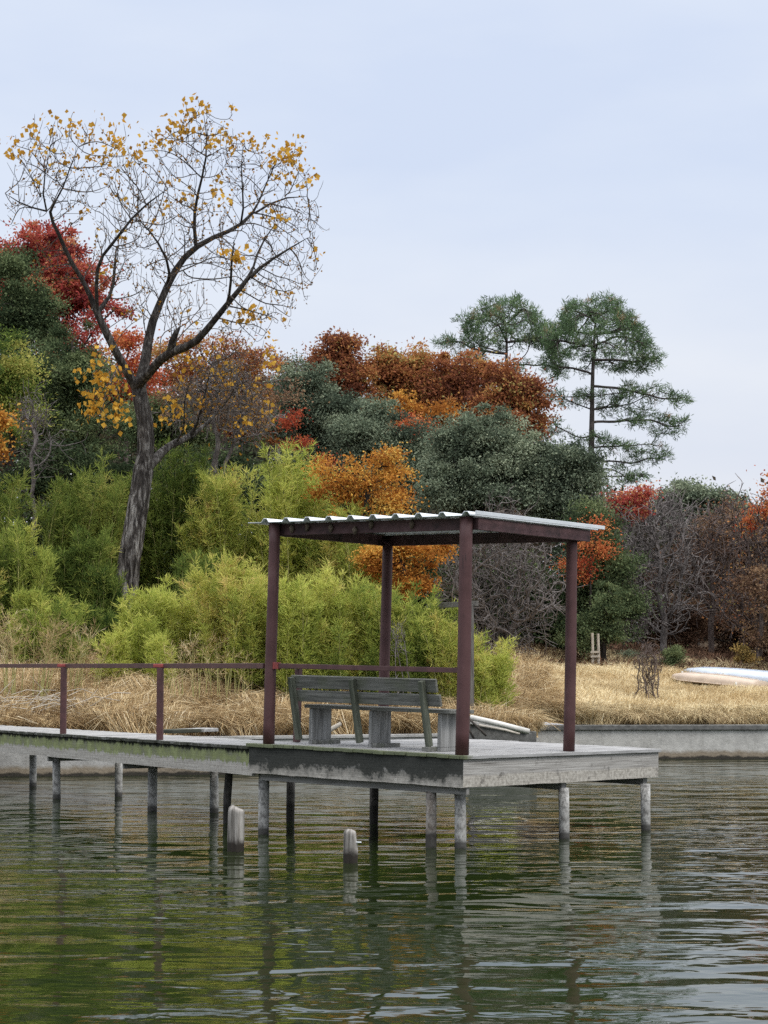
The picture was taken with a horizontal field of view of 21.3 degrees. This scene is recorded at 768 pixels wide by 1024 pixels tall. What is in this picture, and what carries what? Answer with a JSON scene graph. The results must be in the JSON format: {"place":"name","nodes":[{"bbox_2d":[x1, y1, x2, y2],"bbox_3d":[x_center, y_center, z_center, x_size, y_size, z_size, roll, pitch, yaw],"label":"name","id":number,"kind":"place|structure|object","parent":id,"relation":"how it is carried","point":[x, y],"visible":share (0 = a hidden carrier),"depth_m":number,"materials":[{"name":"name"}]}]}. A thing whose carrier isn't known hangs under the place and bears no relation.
{"place":"outdoors","nodes":[
{"label":"outdoors","id":0,"kind":"place"},
{"bbox_2d":[0,759,767,1023],"bbox_3d":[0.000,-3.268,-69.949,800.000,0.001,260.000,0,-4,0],"label":"water","id":1,"kind":"structure","parent":0,"point":[127,907],"depth_m":15.83,"materials":[{"name":"green liquid"}]},
{"bbox_2d":[223,773,232,822],"bbox_3d":[-1.834,3.999,23.934,0.112,2.301,0.090,0,-4,0],"label":"broken pile","id":2,"kind":"object","parent":1,"relation":"in","point":[227,794],"visible":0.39,"depth_m":23.95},
{"bbox_2d":[227,805,244,851],"bbox_3d":[-1.487,3.906,20.345,0.188,1.959,0.164,0,-4,0],"label":"stump","id":3,"kind":"object","parent":1,"relation":"in","point":[235,837],"visible":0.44,"depth_m":20.34,"materials":[{"name":"wood"}]},
{"bbox_2d":[343,829,360,862],"bbox_3d":[-0.307,3.890,19.168,0.191,1.817,0.133,0,-4,0],"label":"stump","id":4,"kind":"object","parent":1,"relation":"in","point":[350,850],"visible":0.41,"depth_m":19.17,"materials":[{"name":"wood"}]},
{"bbox_2d":[469,721,531,741],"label":"slip wall","id":5,"kind":"structure","parent":1,"relation":"in","point":[493,734],"depth_m":35.23,"materials":[{"name":"concrete"}]},
{"bbox_2d":[470,715,529,733],"bbox_3d":[1.988,3.639,34.956,1.080,0.343,0.141,1,-4,-16],"label":"pipe","id":6,"kind":"object","parent":5,"relation":"on","point":[500,724],"visible":0.94,"depth_m":34.90,"materials":[{"name":"white plastic"}]},
{"bbox_2d":[0,0,767,724],"label":"sky","id":7,"kind":"structure","parent":0,"point":[462,152],"materials":[{"name":"blue"}]},
{"bbox_2d":[13,532,767,736],"bbox_3d":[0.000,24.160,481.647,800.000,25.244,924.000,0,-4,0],"label":"ground","id":8,"kind":"structure","parent":0,"point":[701,645],"depth_m":49.75,"materials":[{"name":"plant"}]},
{"bbox_2d":[0,403,30,464],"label":"maple tree","id":9,"kind":"object","parent":8,"relation":"on","point":[4,423],"visible":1,"depth_m":46.67,"materials":[{"name":"orange plant"}]},
{"bbox_2d":[0,515,63,656],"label":"bamboo clump","id":10,"kind":"object","parent":8,"relation":"on","point":[16,571],"visible":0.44,"depth_m":40.89,"materials":[{"name":"plant"}]},
{"bbox_2d":[0,323,64,519],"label":"evergreen tree","id":11,"kind":"object","parent":8,"relation":"on","point":[14,378],"visible":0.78,"depth_m":53.20,"materials":[{"name":"green plant"}]},
{"bbox_2d":[0,236,84,532],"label":"evergreen tree","id":12,"kind":"object","parent":8,"relation":"on","point":[26,306],"visible":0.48,"depth_m":61.93,"materials":[{"name":"green plant"}]},
{"bbox_2d":[0,603,87,701],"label":"reed clump","id":13,"kind":"object","parent":8,"relation":"on","point":[46,661],"visible":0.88,"depth_m":36.49,"materials":[{"name":"brown plant"}]},
{"bbox_2d":[3,380,87,570],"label":"bare tree","id":14,"kind":"object","parent":8,"relation":"on","point":[33,429],"visible":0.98,"depth_m":49.16,"materials":[{"name":"grey plant"}]},
{"bbox_2d":[0,584,99,673],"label":"bamboo clump","id":15,"kind":"object","parent":8,"relation":"on","point":[28,602],"visible":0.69,"depth_m":39.38,"materials":[{"name":"plant"}]},
{"bbox_2d":[0,467,113,596],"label":"bamboo clump","id":16,"kind":"object","parent":8,"relation":"on","point":[59,540],"visible":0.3,"depth_m":47.43,"materials":[{"name":"plant"}]},
{"bbox_2d":[0,215,137,537],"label":"maple tree","id":17,"kind":"object","parent":8,"relation":"on","point":[74,290],"visible":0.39,"depth_m":74.24,"materials":[{"name":"red plant"}]},
{"bbox_2d":[0,679,149,721],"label":"brush pile","id":18,"kind":"object","parent":8,"relation":"on","point":[44,697],"visible":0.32,"depth_m":35.30,"materials":[{"name":"plant"}]},
{"bbox_2d":[16,446,144,586],"bbox_3d":[-7.217,0.580,48.221,3.345,4.371,2.527,0,-4,0],"label":"bamboo clump","id":19,"kind":"object","parent":8,"relation":"on","point":[103,516],"visible":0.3,"depth_m":47.97,"materials":[{"name":"plant"}]},
{"bbox_2d":[0,318,161,502],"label":"cedar tree","id":20,"kind":"object","parent":8,"relation":"on","point":[63,376],"visible":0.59,"depth_m":55.92,"materials":[{"name":"green plant"}]},
{"bbox_2d":[43,521,128,631],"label":"bamboo clump","id":21,"kind":"object","parent":8,"relation":"on","point":[97,580],"visible":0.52,"depth_m":43.56,"materials":[{"name":"plant"}]},
{"bbox_2d":[0,427,173,554],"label":"shrub","id":22,"kind":"object","parent":8,"relation":"on","point":[42,485],"visible":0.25,"depth_m":52.07,"materials":[{"name":"green plant"}]},
{"bbox_2d":[51,618,124,695],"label":"reed clump","id":23,"kind":"object","parent":8,"relation":"on","point":[79,671],"visible":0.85,"depth_m":37.07,"materials":[{"name":"beige plant"}]},
{"bbox_2d":[60,599,119,655],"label":"bamboo clump","id":24,"kind":"object","parent":8,"relation":"on","point":[107,621],"visible":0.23,"depth_m":41.54,"materials":[{"name":"plant"}]},
{"bbox_2d":[76,462,181,602],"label":"bamboo clump","id":25,"kind":"object","parent":8,"relation":"on","point":[153,510],"visible":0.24,"depth_m":49.00,"materials":[{"name":"plant"}]},
{"bbox_2d":[83,323,176,475],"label":"maple tree","id":26,"kind":"object","parent":8,"relation":"on","point":[128,341],"visible":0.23,"depth_m":70.19,"materials":[{"name":"brown plant"}]},
{"bbox_2d":[88,604,180,687],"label":"bamboo clump","id":27,"kind":"object","parent":8,"relation":"on","point":[141,653],"visible":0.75,"depth_m":38.19,"materials":[{"name":"plant"}]},
{"bbox_2d":[16,524,254,595],"bbox_3d":[-6.105,1.599,49.650,7.606,3.182,3.665,0,-4,0],"label":"shrub","id":28,"kind":"object","parent":8,"relation":"on","point":[160,561],"visible":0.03,"depth_m":48.80,"materials":[{"name":"green plant"}]},
{"bbox_2d":[2,92,326,611],"bbox_3d":[-4.946,-3.298,46.219,7.321,12.665,5.793,0,-4,0],"label":"cottonwood tree","id":29,"kind":"object","parent":8,"relation":"on","point":[147,460],"visible":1,"depth_m":46.13,"materials":[{"name":"brown plant"}]},
{"bbox_2d":[110,572,218,677],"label":"bamboo clump","id":30,"kind":"object","parent":8,"relation":"on","point":[159,604],"visible":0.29,"depth_m":39.14,"materials":[{"name":"plant"}]},
{"bbox_2d":[103,389,228,556],"bbox_3d":[-6.646,-0.780,62.168,4.093,6.125,2.986,0,-4,0],"label":"oak tree","id":31,"kind":"object","parent":8,"relation":"on","point":[163,433],"visible":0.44,"depth_m":61.95,"materials":[{"name":"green plant"}]},
{"bbox_2d":[139,433,246,612],"bbox_3d":[-4.773,0.431,49.197,3.005,4.617,2.194,0,-4,0],"label":"bamboo clump","id":32,"kind":"object","parent":8,"relation":"on","point":[177,504],"visible":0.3,"depth_m":48.95,"materials":[{"name":"plant"}]},
{"bbox_2d":[162,546,231,640],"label":"bamboo clump","id":33,"kind":"object","parent":8,"relation":"on","point":[185,569],"visible":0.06,"depth_m":43.60,"materials":[{"name":"plant"}]},
{"bbox_2d":[145,631,254,704],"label":"reed clump","id":34,"kind":"object","parent":8,"relation":"on","point":[195,673],"visible":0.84,"depth_m":36.95,"materials":[{"name":"beige plant"}]},
{"bbox_2d":[116,321,305,456],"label":"oak tree","id":35,"kind":"object","parent":8,"relation":"on","point":[184,364],"visible":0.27,"depth_m":76.20,"materials":[{"name":"brown plant"}]},
{"bbox_2d":[0,733,436,776],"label":"retaining wall","id":36,"kind":"structure","parent":8,"relation":"on","point":[13,764],"depth_m":33.95,"materials":[{"name":"grey concrete"}]},
{"bbox_2d":[167,460,272,588],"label":"bamboo clump","id":37,"kind":"object","parent":8,"relation":"on","point":[213,527],"visible":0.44,"depth_m":47.48,"materials":[{"name":"plant"}]},
{"bbox_2d":[151,346,294,478],"bbox_3d":[-3.927,-0.743,50.080,3.646,6.846,2.304,2,-5,-24],"label":"tree","id":38,"kind":"object","parent":8,"relation":"on","point":[217,434],"visible":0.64,"depth_m":50.20,"materials":[{"name":"brown plant"}]},
{"bbox_2d":[173,546,280,697],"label":"bamboo clump","id":39,"kind":"object","parent":8,"relation":"on","point":[230,615],"visible":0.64,"depth_m":38.37,"materials":[{"name":"plant"}]},
{"bbox_2d":[148,361,329,463],"bbox_3d":[-4.277,-1.039,59.996,5.374,7.016,3.319,0,-4,0],"label":"oak tree","id":40,"kind":"object","parent":8,"relation":"on","point":[285,395],"visible":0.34,"depth_m":60.28,"materials":[{"name":"brown plant"}]},
{"bbox_2d":[127,433,360,560],"bbox_3d":[-4.011,0.155,57.078,6.848,4.934,3.433,0,-4,0],"label":"shrub","id":41,"kind":"object","parent":8,"relation":"on","point":[234,459],"visible":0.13,"depth_m":57.02,"materials":[{"name":"green plant"}]},
{"bbox_2d":[240,348,313,479],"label":"oak tree","id":42,"kind":"object","parent":8,"relation":"on","point":[266,383],"visible":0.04,"depth_m":80.34,"materials":[{"name":"brown plant"}]},
{"bbox_2d":[0,645,590,735],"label":"dry grass","id":43,"kind":"structure","parent":8,"relation":"on","point":[242,714],"depth_m":35.98,"materials":[{"name":"plant"}]},
{"bbox_2d":[237,435,361,594],"bbox_3d":[-2.009,0.744,47.139,2.722,4.934,2.412,3,-5,-34],"label":"bamboo clump","id":44,"kind":"object","parent":8,"relation":"on","point":[284,495],"visible":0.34,"depth_m":46.63,"materials":[{"name":"plant"}]},
{"bbox_2d":[231,556,371,705],"bbox_3d":[-1.581,2.333,38.553,2.317,3.030,2.285,3,-5,-38],"label":"bamboo clump","id":45,"kind":"object","parent":8,"relation":"on","point":[294,620],"visible":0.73,"depth_m":37.90,"materials":[{"name":"plant"}]},
{"bbox_2d":[272,405,344,488],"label":"maple tree","id":46,"kind":"object","parent":8,"relation":"on","point":[287,424],"visible":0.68,"depth_m":54.22,"materials":[{"name":"red plant"}]},
{"bbox_2d":[254,349,376,509],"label":"live oak tree","id":47,"kind":"object","parent":8,"relation":"on","point":[320,408],"visible":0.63,"depth_m":66.00,"materials":[{"name":"green plant"}]},
{"bbox_2d":[298,326,387,477],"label":"oak tree","id":48,"kind":"object","parent":8,"relation":"on","point":[341,348],"visible":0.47,"depth_m":83.91,"materials":[{"name":"brown plant"}]},
{"bbox_2d":[293,498,393,619],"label":"bamboo clump","id":49,"kind":"object","parent":8,"relation":"on","point":[336,552],"visible":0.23,"depth_m":45.69,"materials":[{"name":"plant"}]},
{"bbox_2d":[296,441,429,516],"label":"oak tree","id":50,"kind":"object","parent":8,"relation":"on","point":[392,503],"visible":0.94,"depth_m":46.01,"materials":[{"name":"orange plant"}]},
{"bbox_2d":[300,572,428,702],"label":"bamboo clump","id":51,"kind":"object","parent":8,"relation":"on","point":[369,615],"visible":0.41,"depth_m":38.21,"materials":[{"name":"plant"}]},
{"bbox_2d":[310,389,449,514],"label":"live oak tree","id":52,"kind":"object","parent":8,"relation":"on","point":[365,431],"visible":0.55,"depth_m":63.90,"materials":[{"name":"green plant"}]},
{"bbox_2d":[0,381,767,640],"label":"distant wood","id":53,"kind":"object","parent":8,"relation":"on","point":[254,454],"visible":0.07,"depth_m":98.18,"materials":[{"name":"plant"}]},
{"bbox_2d":[360,336,439,510],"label":"oak tree","id":54,"kind":"object","parent":8,"relation":"on","point":[396,372],"visible":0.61,"depth_m":84.97,"materials":[{"name":"orange plant"}]},
{"bbox_2d":[390,619,411,693],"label":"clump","id":55,"kind":"object","parent":8,"relation":"on","point":[396,642],"visible":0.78,"depth_m":37.32,"materials":[{"name":"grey plant"}]},
{"bbox_2d":[348,544,458,629],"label":"oak tree","id":56,"kind":"object","parent":8,"relation":"on","point":[371,558],"visible":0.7,"depth_m":44.90,"materials":[{"name":"orange plant"}]},
{"bbox_2d":[355,579,457,693],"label":"bamboo clump","id":57,"kind":"object","parent":8,"relation":"on","point":[375,652],"visible":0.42,"depth_m":38.06,"materials":[{"name":"plant"}]},
{"bbox_2d":[328,509,492,625],"bbox_3d":[0.438,1.619,51.943,4.094,3.655,3.844,-3,-5,38],"label":"shrub","id":58,"kind":"object","parent":8,"relation":"on","point":[434,576],"visible":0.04,"depth_m":51.47,"materials":[{"name":"orange plant"}]},
{"bbox_2d":[360,388,469,514],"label":"oak tree","id":59,"kind":"object","parent":8,"relation":"on","point":[410,405],"visible":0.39,"depth_m":76.15,"materials":[{"name":"orange plant"}]},
{"bbox_2d":[388,409,448,513],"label":"maple tree","id":60,"kind":"object","parent":8,"relation":"on","point":[405,421],"visible":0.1,"depth_m":72.17,"materials":[{"name":"orange plant"}]},
{"bbox_2d":[426,601,478,708],"bbox_3d":[1.271,2.948,38.285,0.140,2.516,2.003,2,-5,-24],"label":"timber frame","id":61,"kind":"object","parent":8,"relation":"on","point":[451,604],"visible":0.29,"depth_m":37.48,"materials":[{"name":"wood"}]},
{"bbox_2d":[403,347,503,513],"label":"oak tree","id":62,"kind":"object","parent":8,"relation":"on","point":[452,380],"visible":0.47,"depth_m":83.92,"materials":[{"name":"brown plant"}]},
{"bbox_2d":[412,608,503,709],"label":"bamboo clump","id":63,"kind":"object","parent":8,"relation":"on","point":[446,651],"visible":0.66,"depth_m":37.93,"materials":[{"name":"plant"}]},
{"bbox_2d":[169,596,767,670],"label":"forest floor","id":64,"kind":"structure","parent":8,"relation":"on","point":[701,653],"depth_m":56.05,"materials":[{"name":"brown plant"}]},
{"bbox_2d":[424,486,538,656],"bbox_3d":[2.284,1.600,49.544,3.102,4.544,2.101,0,-4,0],"label":"dead thicket","id":65,"kind":"object","parent":8,"relation":"on","point":[454,577],"visible":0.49,"depth_m":49.44,"materials":[{"name":"grey plant"}]},
{"bbox_2d":[401,400,576,626],"bbox_3d":[3.091,0.171,60.140,5.670,6.997,3.998,0,-4,0],"label":"live oak tree","id":66,"kind":"object","parent":8,"relation":"on","point":[466,464],"visible":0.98,"depth_m":59.64,"materials":[{"name":"green plant"}]},
{"bbox_2d":[426,544,551,634],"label":"shrub","id":67,"kind":"object","parent":8,"relation":"on","point":[490,586],"visible":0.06,"depth_m":53.53,"materials":[{"name":"grey plant"}]},
{"bbox_2d":[474,628,520,709],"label":"bamboo clump","id":68,"kind":"object","parent":8,"relation":"on","point":[501,673],"visible":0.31,"depth_m":38.57,"materials":[{"name":"plant"}]},
{"bbox_2d":[430,291,570,597],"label":"pine tree","id":69,"kind":"object","parent":8,"relation":"on","point":[534,323],"visible":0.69,"depth_m":104.19,"materials":[{"name":"green plant"}]},
{"bbox_2d":[442,542,586,656],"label":"dead thicket","id":70,"kind":"object","parent":8,"relation":"on","point":[514,608],"visible":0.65,"depth_m":51.80,"materials":[{"name":"grey plant"}]},
{"bbox_2d":[458,353,572,594],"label":"oak tree","id":71,"kind":"object","parent":8,"relation":"on","point":[518,392],"visible":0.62,"depth_m":82.08,"materials":[{"name":"brown plant"}]},
{"bbox_2d":[474,548,612,649],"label":"shrub","id":72,"kind":"object","parent":8,"relation":"on","point":[545,603],"visible":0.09,"depth_m":56.46,"materials":[{"name":"green plant"}]},
{"bbox_2d":[504,436,630,579],"bbox_3d":[5.148,0.917,60.133,4.528,6.346,3.368,0,-4,0],"label":"live oak tree","id":73,"kind":"object","parent":8,"relation":"on","point":[589,473],"visible":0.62,"depth_m":59.73,"materials":[{"name":"green plant"}]},
{"bbox_2d":[549,507,622,635],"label":"maple tree","id":74,"kind":"object","parent":8,"relation":"on","point":[601,546],"visible":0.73,"depth_m":54.79,"materials":[{"name":"orange plant"}]},
{"bbox_2d":[591,633,599,664],"bbox_3d":[5.469,3.628,52.861,0.245,0.993,0.109,0,-4,0],"label":"post pair","id":75,"kind":"object","parent":8,"relation":"on","point":[592,649],"visible":0.84,"depth_m":52.85},
{"bbox_2d":[545,580,653,661],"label":"evergreen shrub","id":76,"kind":"object","parent":8,"relation":"on","point":[601,613],"visible":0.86,"depth_m":53.73,"materials":[{"name":"green plant"}]},
{"bbox_2d":[532,487,671,649],"bbox_3d":[5.817,1.633,56.161,3.526,4.834,3.700,-3,-5,39],"label":"evergreen tree","id":77,"kind":"object","parent":8,"relation":"on","point":[619,568],"visible":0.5,"depth_m":55.70,"materials":[{"name":"green plant"}]},
{"bbox_2d":[533,289,694,495],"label":"pine tree","id":78,"kind":"object","parent":8,"relation":"on","point":[568,324],"visible":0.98,"depth_m":100.34,"materials":[{"name":"green plant"}]},
{"bbox_2d":[487,639,767,735],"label":"dry grass","id":79,"kind":"structure","parent":8,"relation":"on","point":[620,687],"depth_m":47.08,"materials":[{"name":"plant"}]},
{"bbox_2d":[608,639,652,659],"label":"shrub","id":80,"kind":"object","parent":8,"relation":"on","point":[628,653],"visible":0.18,"depth_m":55.22,"materials":[{"name":"green plant"}]},
{"bbox_2d":[599,480,663,556],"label":"maple tree","id":81,"kind":"object","parent":8,"relation":"on","point":[637,497],"visible":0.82,"depth_m":75.99,"materials":[{"name":"red plant"}]},
{"bbox_2d":[612,524,669,650],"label":"bare tree","id":82,"kind":"object","parent":8,"relation":"on","point":[639,640],"visible":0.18,"depth_m":62.89,"materials":[{"name":"grey plant"}]},
{"bbox_2d":[631,640,664,699],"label":"bare shrub","id":83,"kind":"object","parent":8,"relation":"on","point":[648,677],"visible":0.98,"depth_m":44.82,"materials":[{"name":"brown plant"}]},
{"bbox_2d":[536,724,767,758],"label":"retaining wall","id":84,"kind":"structure","parent":8,"relation":"on","point":[710,741],"depth_m":39.88,"materials":[{"name":"concrete"}]},
{"bbox_2d":[619,484,708,594],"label":"bare tree","id":85,"kind":"object","parent":8,"relation":"on","point":[670,502],"visible":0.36,"depth_m":77.96,"materials":[{"name":"grey plant"}]},
{"bbox_2d":[610,489,718,652],"bbox_3d":[8.094,1.853,60.173,3.560,5.061,2.917,0,-4,0],"label":"bare tree","id":86,"kind":"object","parent":8,"relation":"on","point":[664,621],"visible":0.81,"depth_m":59.88,"materials":[{"name":"grey plant"}]},
{"bbox_2d":[657,637,693,666],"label":"shrub","id":87,"kind":"object","parent":8,"relation":"on","point":[673,655],"visible":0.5,"depth_m":53.76,"materials":[{"name":"green plant"}]},
{"bbox_2d":[610,567,741,650],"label":"shrub","id":88,"kind":"object","parent":8,"relation":"on","point":[688,634],"visible":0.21,"depth_m":65.53,"materials":[{"name":"brown plant"}]},
{"bbox_2d":[644,472,761,645],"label":"live oak tree","id":89,"kind":"object","parent":8,"relation":"on","point":[701,492],"visible":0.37,"depth_m":87.40,"materials":[{"name":"green plant"}]},
{"bbox_2d":[653,503,767,630],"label":"oak tree","id":90,"kind":"object","parent":8,"relation":"on","point":[726,539],"visible":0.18,"depth_m":69.80,"materials":[{"name":"brown plant"}]},
{"bbox_2d":[658,493,766,652],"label":"bare tree","id":91,"kind":"object","parent":8,"relation":"on","point":[713,581],"visible":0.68,"depth_m":63.88,"materials":[{"name":"brown plant"}]},
{"bbox_2d":[672,672,767,686],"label":"rowing boat","id":92,"kind":"object","parent":8,"relation":"on","point":[711,678],"visible":0.87,"depth_m":49.01,"materials":[{"name":"plastic"}]},
{"bbox_2d":[675,585,767,656],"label":"shrub","id":93,"kind":"object","parent":8,"relation":"on","point":[723,645],"visible":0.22,"depth_m":67.71,"materials":[{"name":"brown plant"}]},
{"bbox_2d":[683,667,767,681],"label":"rowing boat","id":94,"kind":"object","parent":8,"relation":"on","point":[761,675],"visible":0.63,"depth_m":50.59,"materials":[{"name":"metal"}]},
{"bbox_2d":[687,473,767,641],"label":"tree","id":95,"kind":"object","parent":8,"relation":"on","point":[723,503],"visible":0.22,"depth_m":79.95,"materials":[{"name":"brown plant"}]},
{"bbox_2d":[700,498,767,655],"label":"bare tree","id":96,"kind":"object","parent":8,"relation":"on","point":[758,541],"visible":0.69,"depth_m":61.86,"materials":[{"name":"brown plant"}]},
{"bbox_2d":[705,555,767,661],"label":"oak tree","id":97,"kind":"object","parent":8,"relation":"on","point":[754,587],"visible":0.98,"depth_m":57.73,"materials":[{"name":"brown plant"}]},
{"bbox_2d":[729,640,764,666],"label":"shrub","id":98,"kind":"object","parent":8,"relation":"on","point":[743,651],"visible":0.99,"depth_m":56.82,"materials":[{"name":"brown plant"}]},
{"bbox_2d":[727,465,767,538],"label":"maple tree","id":99,"kind":"object","parent":8,"relation":"on","point":[753,522],"visible":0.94,"depth_m":62.11,"materials":[{"name":"brown plant"}]},
{"label":"lake bed","id":100,"kind":"structure","parent":0,"visible":0},
{"bbox_2d":[0,725,660,848],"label":"dock","id":101,"kind":"object","parent":100,"relation":"on","point":[408,765],"visible":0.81,"depth_m":22.26,"materials":[{"name":"grey wood"}]},
{"bbox_2d":[0,663,264,739],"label":"railing","id":102,"kind":"object","parent":101,"relation":"on","point":[160,667],"visible":1,"depth_m":24.75,"materials":[{"name":"red paint"}]},
{"bbox_2d":[163,728,217,733],"bbox_3d":[-3.202,3.578,33.428,0.350,0.065,1.049,-4,-6,40],"label":"plank","id":103,"kind":"object","parent":101,"relation":"on","point":[185,730],"visible":0.8,"depth_m":33.25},
{"bbox_2d":[273,662,456,741],"bbox_3d":[-0.340,2.036,21.593,0.637,0.891,2.848,3,-5,-37],"label":"railing","id":104,"kind":"object","parent":101,"relation":"on","point":[298,668],"visible":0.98,"depth_m":21.55,"materials":[{"name":"red paint"}]},
{"bbox_2d":[287,675,473,751],"bbox_3d":[-0.051,2.146,21.896,2.067,0.792,0.689,-3,-5,39],"label":"park bench","id":105,"kind":"object","parent":101,"relation":"on","point":[379,725],"visible":0.91,"depth_m":21.79,"materials":[{"name":"wood"}]},
{"bbox_2d":[248,511,604,754],"bbox_3d":[0.458,1.338,22.346,3.142,2.532,2.356,-3,-5,39],"label":"shelter","id":106,"kind":"object","parent":101,"relation":"on","point":[465,530],"visible":0.95,"depth_m":22.11,"materials":[{"name":"red paint"}]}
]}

